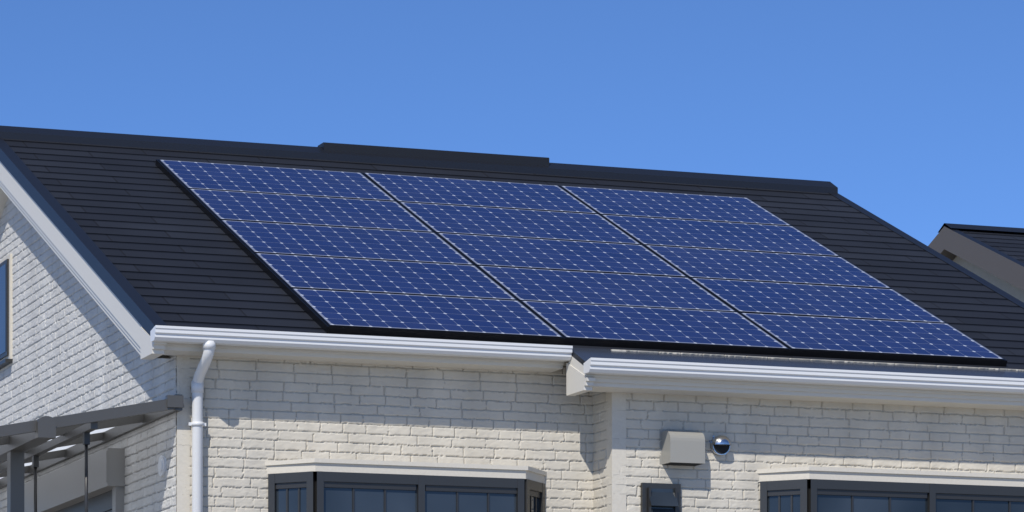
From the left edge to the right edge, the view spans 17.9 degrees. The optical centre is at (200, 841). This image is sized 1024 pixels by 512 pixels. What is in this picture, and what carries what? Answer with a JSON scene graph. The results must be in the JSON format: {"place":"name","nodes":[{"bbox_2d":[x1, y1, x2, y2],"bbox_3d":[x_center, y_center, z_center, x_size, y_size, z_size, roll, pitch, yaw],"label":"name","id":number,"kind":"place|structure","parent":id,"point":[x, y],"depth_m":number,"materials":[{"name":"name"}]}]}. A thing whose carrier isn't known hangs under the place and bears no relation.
{"place":"outdoors","nodes":[
{"label":"outdoors","id":0,"kind":"place"},
{"bbox_2d":[0,125,1023,511],"bbox_3d":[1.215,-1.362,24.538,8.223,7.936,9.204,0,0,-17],"label":"house","id":1,"kind":"structure","parent":0,"point":[196,325],"depth_m":21.13,"materials":[{"name":"cream painted brick"},{"name":"slate shingle"}]},
{"bbox_2d":[0,0,1023,245],"label":"sky","id":2,"kind":"structure","parent":0,"point":[912,109],"materials":[{"name":"blue"}]},
{"bbox_2d":[928,223,1023,302],"bbox_3d":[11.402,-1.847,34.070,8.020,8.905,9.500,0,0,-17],"label":"neighbour house","id":3,"kind":"structure","parent":0,"point":[993,255],"depth_m":32.45,"materials":[{"name":"stone"}]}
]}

